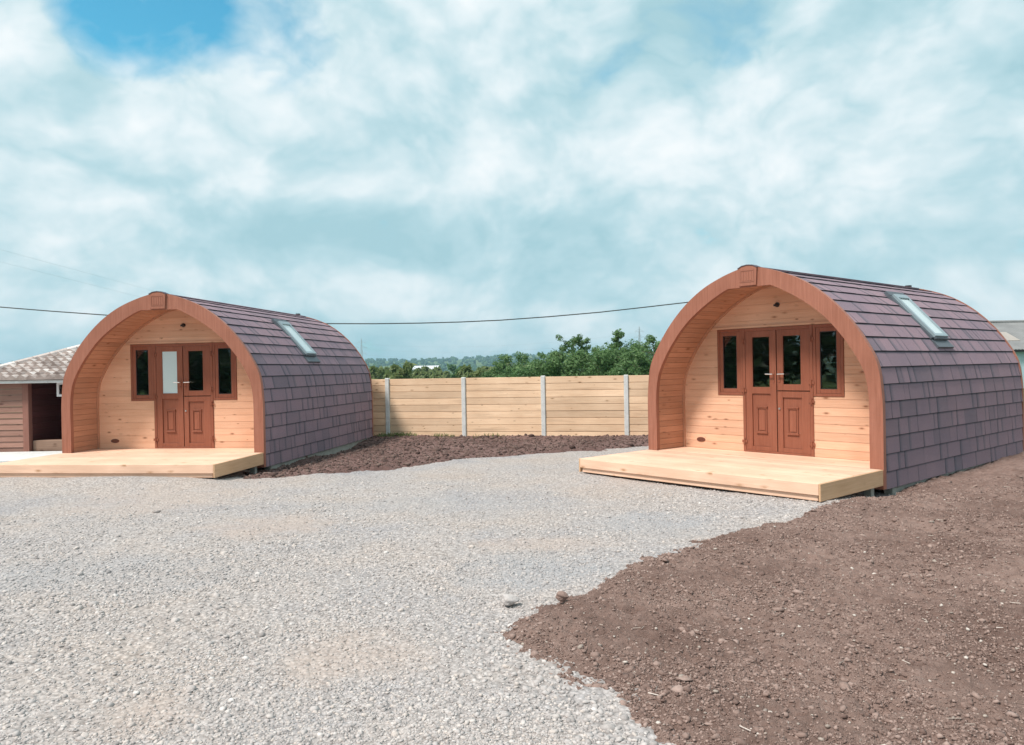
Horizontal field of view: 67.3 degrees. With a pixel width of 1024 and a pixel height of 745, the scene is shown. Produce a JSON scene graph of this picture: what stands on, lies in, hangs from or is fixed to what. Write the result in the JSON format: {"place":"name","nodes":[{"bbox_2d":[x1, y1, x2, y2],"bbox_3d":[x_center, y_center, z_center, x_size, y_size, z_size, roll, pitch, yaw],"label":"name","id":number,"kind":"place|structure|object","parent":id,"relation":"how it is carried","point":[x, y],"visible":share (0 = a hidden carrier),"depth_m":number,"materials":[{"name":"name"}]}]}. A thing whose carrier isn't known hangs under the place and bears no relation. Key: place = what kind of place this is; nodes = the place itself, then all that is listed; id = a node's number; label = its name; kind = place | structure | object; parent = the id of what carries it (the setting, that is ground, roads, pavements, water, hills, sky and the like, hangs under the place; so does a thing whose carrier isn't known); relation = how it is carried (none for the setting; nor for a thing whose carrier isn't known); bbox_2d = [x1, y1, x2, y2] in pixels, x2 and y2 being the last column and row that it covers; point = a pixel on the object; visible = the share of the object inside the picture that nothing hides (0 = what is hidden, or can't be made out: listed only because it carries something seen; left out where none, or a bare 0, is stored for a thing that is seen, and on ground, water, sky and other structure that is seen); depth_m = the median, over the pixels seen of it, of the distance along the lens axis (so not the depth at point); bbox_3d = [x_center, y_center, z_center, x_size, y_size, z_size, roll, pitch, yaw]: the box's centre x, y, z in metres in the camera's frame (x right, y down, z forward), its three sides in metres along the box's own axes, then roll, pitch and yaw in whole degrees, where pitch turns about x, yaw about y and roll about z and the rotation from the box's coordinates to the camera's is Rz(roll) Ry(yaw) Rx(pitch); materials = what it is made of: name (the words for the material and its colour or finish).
{"place":"outdoors","nodes":[
{"label":"outdoors","id":0,"kind":"place"},
{"bbox_2d":[0,451,61,462],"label":"concrete path","id":1,"kind":"structure","parent":0,"point":[8,456],"depth_m":16.39,"materials":[{"name":"white concrete"}]},
{"bbox_2d":[0,302,687,323],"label":"overhead cable","id":2,"kind":"object","parent":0,"point":[405,323],"visible":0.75,"depth_m":29.97,"materials":[{"name":"black rubber"}]},
{"bbox_2d":[0,446,895,744],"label":"gravel yard","id":3,"kind":"structure","parent":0,"point":[46,496],"depth_m":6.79,"materials":[{"name":"grey gravel"}]},
{"bbox_2d":[0,344,79,451],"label":"tiled shed","id":4,"kind":"structure","parent":3,"relation":"on","point":[32,386],"depth_m":17.21,"materials":[{"name":"brown wood"}]},
{"bbox_2d":[56,383,62,396],"bbox_3d":[-10.023,0.379,17.277,0.380,0.320,0.050,-1,0,1],"label":"window","id":5,"kind":"structure","parent":4,"relation":"in","point":[58,384],"depth_m":17.26,"materials":[{"name":"white paint"}]},
{"bbox_2d":[0,453,263,478],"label":"timber deck","id":6,"kind":"structure","parent":3,"relation":"on","point":[207,465],"depth_m":12.43,"materials":[{"name":"beige wood"}]},
{"bbox_2d":[61,291,373,469],"bbox_3d":[-5.948,0.175,16.950,3.927,3.365,6.235,-1,0,8],"label":"camping pod","id":7,"kind":"object","parent":3,"relation":"on","point":[158,372],"visible":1,"depth_m":14.71,"materials":[{"name":"wood"}]},
{"bbox_2d":[130,344,153,400],"bbox_3d":[-7.096,0.002,14.795,0.475,1.085,0.064,-1,0,8],"label":"window","id":8,"kind":"structure","parent":7,"relation":"in","point":[137,347],"depth_m":14.77,"materials":[{"name":"wood"}]},
{"bbox_2d":[152,346,184,446],"bbox_3d":[-6.571,0.460,14.690,0.615,1.914,0.115,-1,0,8],"label":"door","id":9,"kind":"structure","parent":7,"relation":"in","point":[169,359],"depth_m":14.71,"materials":[{"name":"wood"}]},
{"bbox_2d":[183,345,213,395],"bbox_3d":[-5.954,-0.034,14.602,0.615,0.948,0.115,-1,0,8],"label":"door","id":10,"kind":"structure","parent":7,"relation":"in","point":[206,391],"depth_m":14.60,"materials":[{"name":"wood"}]},
{"bbox_2d":[184,396,214,446],"bbox_3d":[-5.934,0.930,14.623,0.615,0.951,0.081,-1,0,8],"label":"door","id":11,"kind":"structure","parent":7,"relation":"in","point":[197,409],"depth_m":14.63,"materials":[{"name":"wood"}]},
{"bbox_2d":[212,342,236,399],"bbox_3d":[-5.428,-0.027,14.568,0.475,1.085,0.064,-1,0,8],"label":"window","id":12,"kind":"structure","parent":7,"relation":"in","point":[221,345],"depth_m":14.55,"materials":[{"name":"wood"}]},
{"bbox_2d":[244,435,647,478],"bbox_3d":[-1.335,1.703,16.271,19.723,0.292,8.676,-1,0,0],"label":"soil strip","id":13,"kind":"object","parent":3,"relation":"on","point":[401,449],"visible":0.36,"depth_m":15.81,"materials":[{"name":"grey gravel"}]},
{"bbox_2d":[374,431,498,437],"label":"grass","id":14,"kind":"structure","parent":13,"relation":"on","point":[395,433],"depth_m":20.01,"materials":[{"name":"green plant"}]},
{"bbox_2d":[241,433,647,478],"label":"fence foot clods","id":15,"kind":"object","parent":13,"relation":"on","point":[435,449],"visible":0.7,"depth_m":15.96,"materials":[{"name":"soil"}]},
{"bbox_2d":[371,375,648,435],"bbox_3d":[-1.237,1.046,19.909,16.768,1.862,0.110,-1,0,12],"label":"timber fence","id":16,"kind":"object","parent":3,"relation":"on","point":[575,405],"visible":0.5,"depth_m":19.62,"materials":[{"name":"wood"}]},
{"bbox_2d":[501,594,519,605],"bbox_3d":[-0.011,1.648,5.563,0.136,0.085,0.110,-1,0,0],"label":"stone","id":17,"kind":"object","parent":3,"relation":"on","point":[508,600],"visible":1,"depth_m":5.54,"materials":[{"name":"stone"}]},
{"bbox_2d":[579,450,882,501],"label":"timber deck","id":18,"kind":"structure","parent":3,"relation":"on","point":[813,482],"depth_m":10.31,"materials":[{"name":"beige wood"}]},
{"bbox_2d":[648,264,1023,494],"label":"camping pod","id":19,"kind":"object","parent":3,"relation":"on","point":[911,386],"visible":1,"depth_m":12.08,"materials":[{"name":"wood"}]},
{"bbox_2d":[717,329,742,394],"bbox_3d":[3.627,-0.170,12.753,0.064,1.085,0.475,-1,0,-41],"label":"window","id":20,"kind":"structure","parent":19,"relation":"in","point":[721,334],"depth_m":12.76,"materials":[{"name":"wood"}]},
{"bbox_2d":[741,330,777,451],"bbox_3d":[3.952,0.293,12.331,0.115,1.914,0.615,-1,0,-41],"label":"door","id":21,"kind":"structure","parent":19,"relation":"in","point":[761,402],"depth_m":12.32,"materials":[{"name":"wood"}]},
{"bbox_2d":[776,328,813,390],"bbox_3d":[4.356,-0.195,11.852,0.115,0.948,0.615,-1,0,-41],"label":"door","id":22,"kind":"structure","parent":19,"relation":"in","point":[805,384],"depth_m":11.81,"materials":[{"name":"wood"}]},
{"bbox_2d":[777,391,814,453],"bbox_3d":[4.387,0.769,11.867,0.081,0.951,0.615,-1,0,-41],"label":"door","id":23,"kind":"structure","parent":19,"relation":"in","point":[794,422],"depth_m":11.90,"materials":[{"name":"wood"}]},
{"bbox_2d":[812,324,844,396],"bbox_3d":[4.730,-0.183,11.479,0.064,1.085,0.475,-1,0,-41],"label":"window","id":24,"kind":"structure","parent":19,"relation":"in","point":[817,329],"depth_m":11.49,"materials":[{"name":"wood"}]},
{"bbox_2d":[369,353,650,373],"bbox_3d":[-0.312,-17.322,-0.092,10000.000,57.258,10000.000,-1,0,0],"label":"hills","id":25,"kind":"structure","parent":0,"point":[479,364],"depth_m":1925.04,"materials":[{"name":"green plant"}]},
{"bbox_2d":[0,352,835,389],"bbox_3d":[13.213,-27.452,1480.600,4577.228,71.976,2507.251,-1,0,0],"label":"woodland","id":26,"kind":"object","parent":25,"relation":"on","point":[485,361],"visible":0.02,"depth_m":1827.04,"materials":[{"name":"green plant"}]},
{"bbox_2d":[0,0,1023,363],"label":"sky","id":27,"kind":"structure","parent":0,"point":[326,161],"materials":[{"name":"blue"}]},
{"bbox_2d":[495,451,1023,744],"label":"soil bed","id":28,"kind":"object","parent":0,"point":[1009,466],"visible":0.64,"depth_m":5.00,"materials":[{"name":"brown soil"}]},
{"bbox_2d":[556,591,568,601],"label":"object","id":29,"kind":"object","parent":28,"relation":"on","point":[562,596],"visible":1,"depth_m":5.48,"materials":[{"name":"beige stone"}]},
{"bbox_2d":[521,471,1022,744],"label":"soil pebbles","id":30,"kind":"object","parent":28,"relation":"on","point":[765,709],"visible":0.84,"depth_m":4.55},
{"bbox_2d":[522,486,1023,744],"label":"straw bits","id":31,"kind":"object","parent":28,"relation":"on","point":[838,663],"visible":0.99,"depth_m":4.33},
{"bbox_3d":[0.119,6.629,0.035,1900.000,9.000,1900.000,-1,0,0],"label":"ground","id":32,"kind":"structure","parent":0,"visible":0},
{"bbox_2d":[356,339,366,356],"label":"pylon","id":33,"kind":"object","parent":32,"relation":"on","point":[361,349],"visible":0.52,"depth_m":899.42,"materials":[{"name":"metal"}]},
{"bbox_2d":[369,365,385,378],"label":"valley tree","id":34,"kind":"object","parent":32,"relation":"on","point":[379,372],"visible":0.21,"depth_m":105.76,"materials":[{"name":"green plant"}]},
{"bbox_2d":[376,366,390,377],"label":"valley tree","id":35,"kind":"object","parent":32,"relation":"on","point":[387,367],"visible":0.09,"depth_m":177.66,"materials":[{"name":"green plant"}]},
{"bbox_2d":[384,360,416,378],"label":"valley tree","id":36,"kind":"object","parent":32,"relation":"on","point":[399,372],"visible":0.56,"depth_m":67.06,"materials":[{"name":"green plant"}]},
{"bbox_2d":[410,369,430,378],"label":"valley tree","id":37,"kind":"object","parent":32,"relation":"on","point":[417,374],"visible":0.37,"depth_m":104.19,"materials":[{"name":"green plant"}]},
{"bbox_2d":[414,365,432,373],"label":"valley tree","id":38,"kind":"object","parent":32,"relation":"on","point":[425,368],"visible":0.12,"depth_m":167.85,"materials":[{"name":"green plant"}]},
{"bbox_2d":[413,365,440,370],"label":"farm building","id":39,"kind":"structure","parent":32,"relation":"on","point":[430,367],"depth_m":174.32,"materials":[{"name":"white"}]},
{"bbox_2d":[423,366,450,377],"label":"valley tree","id":40,"kind":"object","parent":32,"relation":"on","point":[447,374],"visible":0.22,"depth_m":154.53,"materials":[{"name":"green plant"}]},
{"bbox_2d":[430,371,445,377],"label":"valley tree","id":41,"kind":"object","parent":32,"relation":"on","point":[437,374],"visible":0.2,"depth_m":121.69,"materials":[{"name":"green plant"}]},
{"bbox_2d":[446,363,459,376],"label":"valley tree","id":42,"kind":"object","parent":32,"relation":"on","point":[451,367],"visible":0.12,"depth_m":265.10,"materials":[{"name":"green plant"}]},
{"bbox_2d":[450,367,460,377],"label":"valley tree","id":43,"kind":"object","parent":32,"relation":"on","point":[455,375],"visible":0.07,"depth_m":100.71,"materials":[{"name":"green plant"}]},
{"bbox_2d":[456,364,486,377],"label":"valley tree","id":44,"kind":"object","parent":32,"relation":"on","point":[466,371],"visible":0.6,"depth_m":74.45,"materials":[{"name":"green plant"}]},
{"bbox_2d":[476,366,494,371],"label":"valley tree","id":45,"kind":"object","parent":32,"relation":"on","point":[486,368],"visible":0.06,"depth_m":118.50,"materials":[{"name":"green plant"}]},
{"bbox_2d":[482,361,514,377],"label":"hedge tree","id":46,"kind":"object","parent":32,"relation":"on","point":[495,373],"visible":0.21,"depth_m":51.57,"materials":[{"name":"green plant"}]},
{"bbox_2d":[495,354,533,376],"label":"hedge tree","id":47,"kind":"object","parent":32,"relation":"on","point":[505,358],"visible":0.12,"depth_m":47.83,"materials":[{"name":"green plant"}]},
{"bbox_2d":[505,363,525,367],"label":"valley tree","id":48,"kind":"object","parent":32,"relation":"on","point":[510,364],"visible":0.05,"depth_m":189.97,"materials":[{"name":"green plant"}]},
{"bbox_2d":[509,350,566,376],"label":"hedge tree","id":49,"kind":"object","parent":32,"relation":"on","point":[521,358],"visible":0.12,"depth_m":44.15,"materials":[{"name":"green plant"}]},
{"bbox_2d":[511,349,587,376],"bbox_3d":[1.799,0.557,36.742,3.823,3.301,3.066,-1,0,0],"label":"hedge tree","id":50,"kind":"object","parent":32,"relation":"on","point":[554,366],"visible":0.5,"depth_m":36.28,"materials":[{"name":"green plant"}]},
{"bbox_2d":[535,345,600,375],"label":"hedge tree","id":51,"kind":"object","parent":32,"relation":"on","point":[593,349],"visible":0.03,"depth_m":44.02,"materials":[{"name":"green plant"}]},
{"bbox_2d":[552,334,604,375],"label":"hedge tree","id":52,"kind":"object","parent":32,"relation":"on","point":[577,340],"visible":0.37,"depth_m":40.83,"materials":[{"name":"green plant"}]},
{"bbox_2d":[557,347,630,376],"bbox_3d":[4.151,0.466,36.159,3.279,3.404,3.588,-1,0,34],"label":"hedge tree","id":53,"kind":"object","parent":32,"relation":"on","point":[597,360],"visible":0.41,"depth_m":35.24,"materials":[{"name":"green plant"}]},
{"bbox_2d":[608,328,626,350],"bbox_3d":[5.292,-0.085,40.181,2.294,4.417,2.658,-1,0,29],"label":"hedge tree","id":54,"kind":"object","parent":32,"relation":"on","point":[618,337],"visible":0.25,"depth_m":39.85,"materials":[{"name":"green plant"}]},
{"bbox_2d":[600,339,654,366],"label":"hedge tree","id":55,"kind":"object","parent":32,"relation":"on","point":[639,346],"visible":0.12,"depth_m":41.22,"materials":[{"name":"green plant"}]},
{"bbox_2d":[601,346,654,382],"bbox_3d":[5.908,0.433,35.381,3.757,3.416,4.006,-1,0,0],"label":"hedge tree","id":56,"kind":"object","parent":32,"relation":"on","point":[622,369],"visible":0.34,"depth_m":34.70,"materials":[{"name":"green plant"}]},
{"bbox_2d":[608,334,662,374],"bbox_3d":[7.338,0.087,38.111,5.481,4.024,3.214,-1,0,34],"label":"hedge tree","id":57,"kind":"object","parent":32,"relation":"on","point":[652,339],"visible":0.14,"depth_m":38.02,"materials":[{"name":"green plant"}]},
{"bbox_2d":[635,326,642,368],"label":"pylon","id":58,"kind":"object","parent":32,"relation":"on","point":[639,335],"visible":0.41,"depth_m":819.34,"materials":[{"name":"metal"}]},
{"bbox_2d":[990,320,1023,386],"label":"farm barn","id":59,"kind":"structure","parent":32,"relation":"on","point":[1012,332],"depth_m":62.87,"materials":[{"name":"grey plastic"}]}
]}

